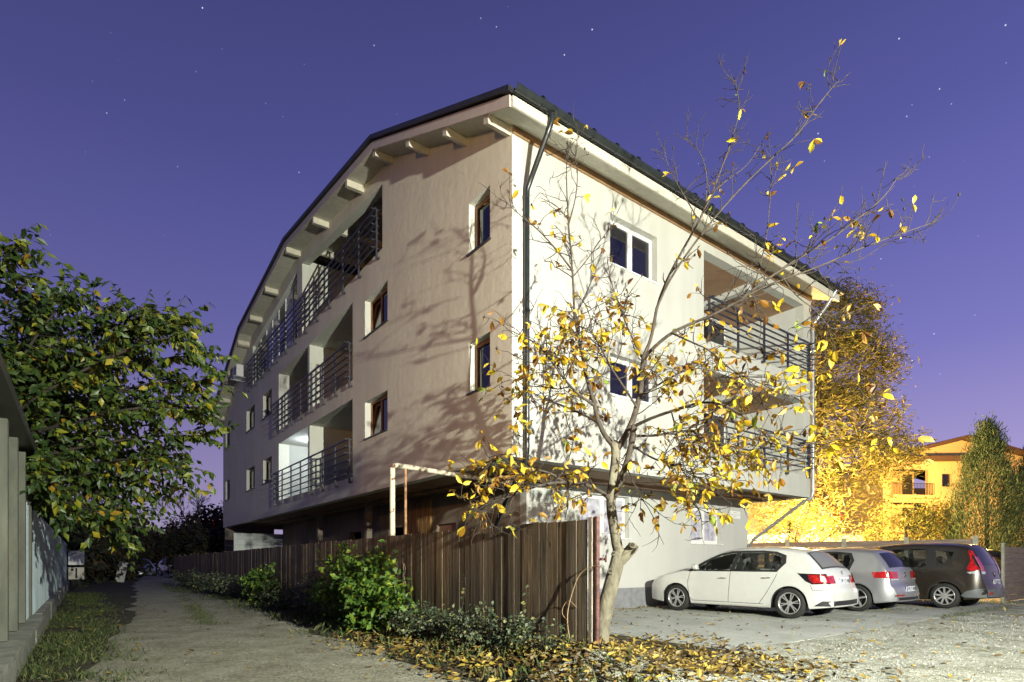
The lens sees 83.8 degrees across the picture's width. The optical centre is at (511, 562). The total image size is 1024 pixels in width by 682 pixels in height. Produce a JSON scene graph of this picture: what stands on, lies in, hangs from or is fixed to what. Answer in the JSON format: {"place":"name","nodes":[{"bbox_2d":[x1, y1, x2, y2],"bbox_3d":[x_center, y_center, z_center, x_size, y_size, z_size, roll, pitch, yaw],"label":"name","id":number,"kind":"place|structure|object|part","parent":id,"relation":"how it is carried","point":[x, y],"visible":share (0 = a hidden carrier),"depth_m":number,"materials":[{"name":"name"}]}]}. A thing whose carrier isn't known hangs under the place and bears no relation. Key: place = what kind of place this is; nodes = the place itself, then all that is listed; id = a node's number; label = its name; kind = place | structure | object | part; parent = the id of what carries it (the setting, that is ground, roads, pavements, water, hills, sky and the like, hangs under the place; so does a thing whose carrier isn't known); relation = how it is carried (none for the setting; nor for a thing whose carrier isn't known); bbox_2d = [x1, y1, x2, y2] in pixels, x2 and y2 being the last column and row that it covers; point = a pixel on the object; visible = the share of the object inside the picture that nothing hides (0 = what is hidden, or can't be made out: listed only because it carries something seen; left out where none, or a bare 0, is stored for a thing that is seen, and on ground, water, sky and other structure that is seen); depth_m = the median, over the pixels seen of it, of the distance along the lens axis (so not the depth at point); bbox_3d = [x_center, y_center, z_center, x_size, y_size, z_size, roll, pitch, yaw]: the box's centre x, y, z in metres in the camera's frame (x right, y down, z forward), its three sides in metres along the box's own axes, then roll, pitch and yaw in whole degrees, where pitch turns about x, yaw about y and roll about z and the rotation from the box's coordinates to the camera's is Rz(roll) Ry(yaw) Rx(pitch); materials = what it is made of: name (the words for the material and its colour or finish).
{"place":"outdoors","nodes":[
{"label":"outdoors","id":0,"kind":"place"},
{"bbox_2d":[115,562,127,581],"bbox_3d":[-24.797,0.625,36.246,0.713,1.339,0.110,0,0,-11],"label":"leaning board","id":1,"kind":"object","parent":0,"point":[119,578],"visible":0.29,"depth_m":36.22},
{"bbox_2d":[157,559,173,575],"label":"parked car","id":2,"kind":"object","parent":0,"point":[161,570],"visible":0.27,"depth_m":51.72,"materials":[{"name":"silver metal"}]},
{"bbox_2d":[153,493,222,534],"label":"bare tree","id":3,"kind":"object","parent":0,"point":[198,508],"visible":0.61,"depth_m":43.00,"materials":[{"name":"brown plant"}]},
{"bbox_2d":[16,575,724,681],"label":"ground","id":4,"kind":"structure","parent":0,"point":[124,591],"depth_m":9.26,"materials":[{"name":"plant"}]},
{"bbox_2d":[0,351,43,680],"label":"concrete shed","id":5,"kind":"structure","parent":4,"relation":"on","point":[17,446],"depth_m":6.78,"materials":[{"name":"grey concrete"}]},
{"bbox_2d":[0,502,69,681],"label":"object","id":6,"kind":"object","parent":4,"relation":"on","point":[50,585],"visible":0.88,"depth_m":11.05,"materials":[{"name":"paint"}]},
{"bbox_2d":[32,495,107,587],"bbox_3d":[-24.771,-0.731,27.724,10.565,7.118,5.172,0,0,0],"label":"tree","id":7,"kind":"object","parent":4,"relation":"on","point":[71,544],"visible":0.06,"depth_m":28.10,"materials":[{"name":"green plant"}]},
{"bbox_2d":[68,551,83,588],"bbox_3d":[-20.270,0.360,26.555,0.600,1.780,0.250,0,0,-37],"label":"meter cabinet","id":8,"kind":"object","parent":4,"relation":"on","point":[75,575],"visible":0.93,"depth_m":26.47,"materials":[{"name":"white metal"}]},
{"bbox_2d":[48,501,138,583],"bbox_3d":[-28.060,-0.795,33.922,11.635,6.944,5.109,0,0,0],"label":"tree","id":9,"kind":"object","parent":4,"relation":"on","point":[113,556],"visible":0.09,"depth_m":33.95,"materials":[{"name":"green plant"}]},
{"bbox_2d":[16,591,185,681],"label":"grass","id":10,"kind":"structure","parent":4,"relation":"on","point":[79,600],"depth_m":8.41,"materials":[{"name":"green plant"}]},
{"bbox_2d":[82,505,163,579],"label":"tree","id":11,"kind":"object","parent":4,"relation":"on","point":[140,562],"visible":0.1,"depth_m":41.83,"materials":[{"name":"green plant"}]},
{"bbox_2d":[0,223,247,572],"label":"cherry tree","id":12,"kind":"object","parent":4,"relation":"on","point":[55,412],"visible":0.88,"depth_m":8.86,"materials":[{"name":"green plant"}]},
{"bbox_2d":[130,522,170,573],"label":"tree","id":13,"kind":"object","parent":4,"relation":"on","point":[157,559],"visible":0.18,"depth_m":57.55,"materials":[{"name":"green plant"}]},
{"bbox_2d":[150,507,194,573],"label":"tree","id":14,"kind":"object","parent":4,"relation":"on","point":[174,524],"visible":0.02,"depth_m":61.31,"materials":[{"name":"green plant"}]},
{"bbox_2d":[170,570,196,587],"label":"shrub","id":15,"kind":"object","parent":4,"relation":"on","point":[181,578],"visible":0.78,"depth_m":27.17,"materials":[{"name":"green plant"}]},
{"bbox_2d":[155,495,222,577],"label":"tree","id":16,"kind":"object","parent":4,"relation":"on","point":[178,547],"visible":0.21,"depth_m":45.24,"materials":[{"name":"green plant"}]},
{"bbox_2d":[159,583,227,624],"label":"grass","id":17,"kind":"structure","parent":4,"relation":"on","point":[202,614],"depth_m":14.07,"materials":[{"name":"green plant"}]},
{"bbox_2d":[179,567,212,590],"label":"shrub","id":18,"kind":"object","parent":4,"relation":"on","point":[194,585],"visible":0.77,"depth_m":24.22,"materials":[{"name":"green plant"}]},
{"bbox_2d":[174,516,224,554],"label":"tree","id":19,"kind":"object","parent":4,"relation":"on","point":[213,541],"visible":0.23,"depth_m":40.05,"materials":[{"name":"green plant"}]},
{"bbox_2d":[193,571,229,594],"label":"shrub","id":20,"kind":"object","parent":4,"relation":"on","point":[210,584],"visible":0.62,"depth_m":21.13,"materials":[{"name":"green plant"}]},
{"bbox_2d":[210,573,243,598],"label":"shrub","id":21,"kind":"object","parent":4,"relation":"on","point":[226,586],"visible":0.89,"depth_m":18.76,"materials":[{"name":"green plant"}]},
{"bbox_2d":[235,561,280,602],"bbox_3d":[-7.379,0.630,16.832,1.215,1.341,2.555,0,0,-37],"label":"shrub","id":22,"kind":"object","parent":4,"relation":"on","point":[254,581],"visible":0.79,"depth_m":16.70,"materials":[{"name":"green plant"}]},
{"bbox_2d":[234,533,282,550],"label":"white panel wall","id":23,"kind":"structure","parent":4,"relation":"on","point":[245,541],"depth_m":29.01,"materials":[{"name":"white paint"}]},
{"bbox_2d":[70,574,472,681],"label":"lane","id":24,"kind":"structure","parent":4,"relation":"on","point":[286,665],"depth_m":8.02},
{"bbox_2d":[125,558,155,576],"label":"parked car","id":25,"kind":"object","parent":24,"relation":"on","point":[150,572],"visible":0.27,"depth_m":48.03,"materials":[{"name":"silver metal"}]},
{"bbox_2d":[88,582,438,681],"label":"lane stones","id":26,"kind":"object","parent":24,"relation":"on","point":[224,641],"visible":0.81,"depth_m":8.42,"materials":[{"name":"grey stone"}]},
{"bbox_2d":[55,600,481,681],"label":"fallen leaves","id":27,"kind":"object","parent":24,"relation":"on","point":[110,672],"visible":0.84,"depth_m":8.78,"materials":[{"name":"yellow plant"}]},
{"bbox_2d":[248,577,303,609],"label":"shrub","id":28,"kind":"object","parent":4,"relation":"on","point":[283,601],"visible":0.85,"depth_m":14.54,"materials":[{"name":"green plant"}]},
{"bbox_2d":[288,571,336,618],"bbox_3d":[-4.383,0.712,12.839,1.118,1.070,2.633,0,0,-37],"label":"shrub","id":29,"kind":"object","parent":4,"relation":"on","point":[314,606],"visible":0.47,"depth_m":12.66,"materials":[{"name":"green plant"}]},
{"bbox_2d":[310,539,363,624],"bbox_3d":[-3.406,0.364,11.323,1.160,1.739,1.911,0,0,-37],"label":"shrub","id":30,"kind":"object","parent":4,"relation":"on","point":[325,597],"visible":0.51,"depth_m":11.21,"materials":[{"name":"green plant"}]},
{"bbox_2d":[329,539,420,635],"bbox_3d":[-2.433,0.450,9.879,1.495,1.704,2.721,0,0,-37],"label":"shrub","id":31,"kind":"object","parent":4,"relation":"on","point":[369,586],"visible":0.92,"depth_m":9.54,"materials":[{"name":"green plant"}]},
{"bbox_2d":[174,516,606,649],"bbox_3d":[-10.313,0.390,21.600,0.167,1.820,37.882,0,0,-37],"label":"wooden fence","id":32,"kind":"object","parent":4,"relation":"on","point":[546,562],"visible":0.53,"depth_m":8.26,"materials":[{"name":"brown wood"}]},
{"bbox_2d":[562,565,600,646],"bbox_3d":[0.805,0.595,6.582,0.071,1.119,0.592,0,0,-43],"label":"dry vine","id":33,"kind":"object","parent":32,"relation":"hanging from","point":[571,596],"visible":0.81,"depth_m":6.70,"materials":[{"name":"brown plant"}]},
{"bbox_2d":[377,598,462,642],"bbox_3d":[-1.325,0.903,8.670,1.036,0.667,2.133,0,0,-37],"label":"shrub","id":34,"kind":"object","parent":4,"relation":"on","point":[441,626],"visible":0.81,"depth_m":8.54,"materials":[{"name":"green plant"}]},
{"bbox_2d":[390,463,527,535],"bbox_3d":[-1.028,-0.340,12.144,3.553,3.181,0.184,0,0,-41],"label":"gas pipe","id":35,"kind":"object","parent":4,"relation":"on","point":[405,467],"visible":0.55,"depth_m":11.20,"materials":[{"name":"metal"}]},
{"bbox_2d":[459,574,465,639],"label":"sprig","id":36,"kind":"object","parent":4,"relation":"on","point":[463,598],"visible":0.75,"depth_m":8.05,"materials":[{"name":"green plant"}]},
{"bbox_2d":[444,597,540,652],"bbox_3d":[-0.279,0.831,7.408,0.887,0.699,1.906,0,0,-37],"label":"shrub","id":37,"kind":"object","parent":4,"relation":"on","point":[509,635],"visible":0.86,"depth_m":7.37,"materials":[{"name":"green plant"}]},
{"bbox_2d":[315,625,716,681],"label":"fallen leaves","id":38,"kind":"object","parent":4,"relation":"on","point":[492,661],"visible":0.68,"depth_m":6.40,"materials":[{"name":"yellow plant"}]},
{"bbox_2d":[521,585,529,644],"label":"sprig","id":39,"kind":"object","parent":4,"relation":"on","point":[524,602],"visible":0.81,"depth_m":6.92,"materials":[{"name":"green plant"}]},
{"bbox_2d":[210,82,845,610],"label":"apartment building","id":40,"kind":"structure","parent":4,"relation":"on","point":[404,262],"depth_m":14.08,"materials":[{"name":"paint"}]},
{"bbox_2d":[230,364,247,381],"bbox_3d":[-13.213,-9.160,27.601,0.650,0.600,0.900,0,0,-37],"label":"air conditioner","id":41,"kind":"object","parent":40,"relation":"attached to","point":[238,372],"visible":0.99,"depth_m":27.33,"materials":[{"name":"paint"}]},
{"bbox_2d":[245,468,254,491],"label":"window","id":42,"kind":"structure","parent":40,"relation":"in","point":[252,472],"depth_m":27.47,"materials":[{"name":"grey glass"}]},
{"bbox_2d":[246,408,254,432],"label":"window","id":43,"kind":"structure","parent":40,"relation":"in","point":[252,414],"depth_m":27.47,"materials":[{"name":"grey glass"}]},
{"bbox_2d":[262,459,271,484],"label":"window","id":44,"kind":"structure","parent":40,"relation":"in","point":[269,463],"depth_m":24.94,"materials":[{"name":"grey glass"}]},
{"bbox_2d":[262,393,271,419],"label":"window","id":45,"kind":"structure","parent":40,"relation":"in","point":[269,398],"depth_m":24.94,"materials":[{"name":"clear glass"}]},
{"bbox_2d":[363,394,387,440],"bbox_3d":[-3.463,-3.948,15.581,0.640,1.065,1.570,0,0,-37],"label":"window","id":46,"kind":"structure","parent":40,"relation":"in","point":[379,423],"depth_m":15.73,"materials":[{"name":"brown glass"}]},
{"bbox_2d":[363,287,387,339],"bbox_3d":[-3.463,-6.793,15.581,0.640,1.075,1.570,0,0,-37],"label":"window","id":47,"kind":"structure","parent":40,"relation":"in","point":[380,317],"depth_m":15.68,"materials":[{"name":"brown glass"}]},
{"bbox_2d":[439,523,455,531],"bbox_3d":[-1.808,0.075,16.339,0.100,2.350,1.100,0,0,-37],"label":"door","id":48,"kind":"structure","parent":40,"relation":"in","point":[444,527],"depth_m":16.40,"materials":[{"name":"brown wood"}]},
{"bbox_2d":[466,338,490,395],"bbox_3d":[-0.438,-3.948,11.544,0.640,1.065,0.840,0,0,-37],"label":"window","id":49,"kind":"structure","parent":40,"relation":"in","point":[483,348],"depth_m":11.57,"materials":[{"name":"clear glass"}]},
{"bbox_2d":[466,195,490,256],"bbox_3d":[-0.438,-6.793,11.544,0.640,1.075,0.840,0,0,-37],"label":"window","id":50,"kind":"structure","parent":40,"relation":"in","point":[482,211],"depth_m":11.57,"materials":[{"name":"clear glass"}]},
{"bbox_2d":[580,495,630,539],"bbox_3d":[2.281,-1.183,15.111,1.890,1.135,0.630,0,0,-37],"label":"window","id":51,"kind":"structure","parent":40,"relation":"in","point":[596,505],"depth_m":15.02,"materials":[{"name":"white glass"}]},
{"bbox_2d":[609,220,659,285],"bbox_3d":[2.526,-6.838,12.734,1.610,1.085,0.630,0,0,-37],"label":"window","id":52,"kind":"structure","parent":40,"relation":"in","point":[632,251],"depth_m":12.64,"materials":[{"name":"white glass"}]},
{"bbox_2d":[609,357,659,407],"bbox_3d":[2.526,-3.972,12.734,1.610,0.915,0.630,0,0,-37],"label":"window","id":53,"kind":"structure","parent":40,"relation":"in","point":[616,390],"depth_m":12.57,"materials":[{"name":"clear glass"}]},
{"bbox_2d":[690,508,723,544],"bbox_3d":[5.826,-1.107,17.767,1.650,1.125,0.630,0,0,-37],"label":"window","id":54,"kind":"structure","parent":40,"relation":"in","point":[708,534],"depth_m":17.68,"materials":[{"name":"white glass"}]},
{"bbox_2d":[730,511,739,518],"bbox_3d":[7.229,-1.530,18.473,0.560,0.240,0.014,0,0,-37],"label":"wall sign","id":55,"kind":"object","parent":40,"relation":"attached to","point":[735,514],"visible":0.98,"depth_m":18.47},
{"bbox_2d":[517,617,575,652],"bbox_3d":[0.358,0.834,6.615,0.548,0.416,0.940,0,0,-37],"label":"shrub","id":56,"kind":"object","parent":4,"relation":"on","point":[539,639],"visible":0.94,"depth_m":6.51,"materials":[{"name":"green plant"}]},
{"bbox_2d":[446,39,960,641],"bbox_3d":[2.312,-3.009,7.732,6.006,8.654,3.828,0,0,6],"label":"autumn tree","id":57,"kind":"object","parent":4,"relation":"on","point":[620,553],"visible":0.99,"depth_m":7.32,"materials":[{"name":"yellow plant"}]},
{"bbox_2d":[748,492,843,533],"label":"garden house","id":58,"kind":"structure","parent":4,"relation":"on","point":[753,524],"depth_m":38.24,"materials":[{"name":"paint"}]},
{"bbox_2d":[787,521,794,533],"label":"window","id":59,"kind":"structure","parent":58,"relation":"in","point":[789,525],"depth_m":38.47,"materials":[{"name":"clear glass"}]},
{"bbox_2d":[815,435,1023,546],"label":"apartment house","id":60,"kind":"structure","parent":4,"relation":"on","point":[936,477],"depth_m":48.82,"materials":[{"name":"paint"}]},
{"bbox_2d":[942,474,949,486],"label":"window","id":61,"kind":"structure","parent":60,"relation":"in","point":[944,476],"depth_m":48.89,"materials":[{"name":"clear glass"}]},
{"bbox_2d":[935,604,1018,617],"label":"grass","id":62,"kind":"structure","parent":4,"relation":"on","point":[995,608],"depth_m":14.02,"materials":[{"name":"plant"}]},
{"bbox_2d":[935,409,1023,565],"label":"conifer","id":63,"kind":"object","parent":4,"relation":"on","point":[986,439],"visible":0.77,"depth_m":25.17,"materials":[{"name":"green plant"}]},
{"bbox_2d":[978,447,1023,564],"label":"conifer","id":64,"kind":"object","parent":4,"relation":"on","point":[1020,468],"visible":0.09,"depth_m":25.95,"materials":[{"name":"green plant"}]},
{"bbox_2d":[0,0,1023,558],"label":"sky","id":65,"kind":"structure","parent":0,"point":[160,146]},
{"bbox_2d":[529,603,1023,681],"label":"gravel yard","id":66,"kind":"structure","parent":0,"point":[1008,673],"depth_m":7.57,"materials":[{"name":"grey gravel"}]},
{"bbox_2d":[431,632,975,681],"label":"fallen leaves","id":67,"kind":"object","parent":66,"relation":"on","point":[676,660],"visible":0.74,"depth_m":6.45,"materials":[{"name":"yellow plant"}]},
{"bbox_2d":[587,603,1023,680],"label":"fallen leaves","id":68,"kind":"object","parent":66,"relation":"on","point":[898,669],"visible":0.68,"depth_m":10.02,"materials":[{"name":"yellow plant"}]},
{"bbox_2d":[587,594,1023,649],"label":"parking slab","id":69,"kind":"structure","parent":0,"point":[775,632],"depth_m":11.91,"materials":[{"name":"concrete"}]},
{"bbox_2d":[614,603,698,610],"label":"fallen leaves","id":70,"kind":"object","parent":69,"relation":"on","point":[647,607],"visible":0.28,"depth_m":15.40,"materials":[{"name":"yellow plant"}]},
{"bbox_2d":[652,546,857,618],"bbox_3d":[5.802,0.428,14.179,2.263,1.614,4.656,0,0,-42],"label":"parked car","id":71,"kind":"object","parent":69,"relation":"on","point":[795,582],"visible":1,"depth_m":13.01,"materials":[{"name":"white paint"}]},
{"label":"rear window","id":72,"kind":"part","parent":71,"relation":"part of","materials":[{"name":"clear glass"}]},
{"bbox_2d":[611,601,990,639],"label":"parking lines","id":73,"kind":"object","parent":69,"relation":"on","point":[762,619],"visible":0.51,"depth_m":11.86,"materials":[{"name":"white paint"}]},
{"bbox_2d":[748,534,862,547],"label":"garden wall","id":74,"kind":"structure","parent":69,"relation":"on","point":[816,540],"depth_m":31.61,"materials":[{"name":"paint"}]},
{"bbox_2d":[748,503,864,547],"bbox_3d":[12.532,-0.833,25.047,5.393,4.166,3.463,0,0,0],"label":"garden tree","id":75,"kind":"object","parent":69,"relation":"on","point":[823,536],"visible":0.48,"depth_m":24.61,"materials":[{"name":"yellow plant"}]},
{"bbox_2d":[748,268,937,541],"bbox_3d":[16.959,-6.926,30.222,10.340,16.534,6.328,0,0,11],"label":"willow tree","id":76,"kind":"object","parent":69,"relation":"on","point":[830,395],"visible":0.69,"depth_m":29.00,"materials":[{"name":"yellow plant"}]},
{"bbox_2d":[748,536,978,599],"bbox_3d":[11.580,0.210,19.919,7.316,2.080,0.097,0,0,33],"label":"board fence","id":77,"kind":"object","parent":69,"relation":"on","point":[920,557],"visible":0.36,"depth_m":19.57,"materials":[{"name":"brown wood"}]},
{"bbox_2d":[815,548,919,610],"bbox_3d":[8.505,0.425,15.970,2.238,1.621,4.583,0,0,-38],"label":"parked car","id":78,"kind":"object","parent":69,"relation":"on","point":[883,578],"visible":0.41,"depth_m":14.17,"materials":[{"name":"silver metal"}]},
{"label":"rear window","id":79,"kind":"part","parent":78,"relation":"part of","materials":[{"name":"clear glass"}]},
{"bbox_2d":[853,494,968,540],"bbox_3d":[18.916,-1.012,27.100,5.066,4.542,3.670,0,0,0],"label":"garden tree","id":80,"kind":"object","parent":69,"relation":"on","point":[927,520],"visible":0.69,"depth_m":26.78,"materials":[{"name":"yellow plant"}]},
{"bbox_2d":[892,502,975,539],"bbox_3d":[21.446,-0.953,28.939,3.714,4.406,2.884,0,0,0],"label":"garden tree","id":81,"kind":"object","parent":69,"relation":"on","point":[928,525],"visible":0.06,"depth_m":29.02,"materials":[{"name":"yellow plant"}]},
{"bbox_2d":[874,543,1004,607],"bbox_3d":[11.431,0.340,16.940,2.283,1.790,4.742,0,0,-37],"label":"parked car","id":82,"kind":"object","parent":69,"relation":"on","point":[966,574],"visible":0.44,"depth_m":15.20,"materials":[{"name":"brown paint"}]},
{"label":"rear window","id":83,"kind":"part","parent":82,"relation":"part of","materials":[{"name":"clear glass"}]},
{"bbox_2d":[986,549,1023,593],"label":"parked car","id":84,"kind":"object","parent":69,"relation":"on","point":[996,554],"visible":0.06,"depth_m":20.47,"materials":[{"name":"brown paint"}]},
{"bbox_2d":[1001,543,1023,602],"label":"gate panel","id":85,"kind":"structure","parent":69,"relation":"on","point":[1015,556],"depth_m":18.22,"materials":[{"name":"brown"}]},
{"bbox_2d":[913,600,1023,605],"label":"grass","id":86,"kind":"structure","parent":0,"point":[979,602],"depth_m":17.34,"materials":[{"name":"plant"}]}
]}

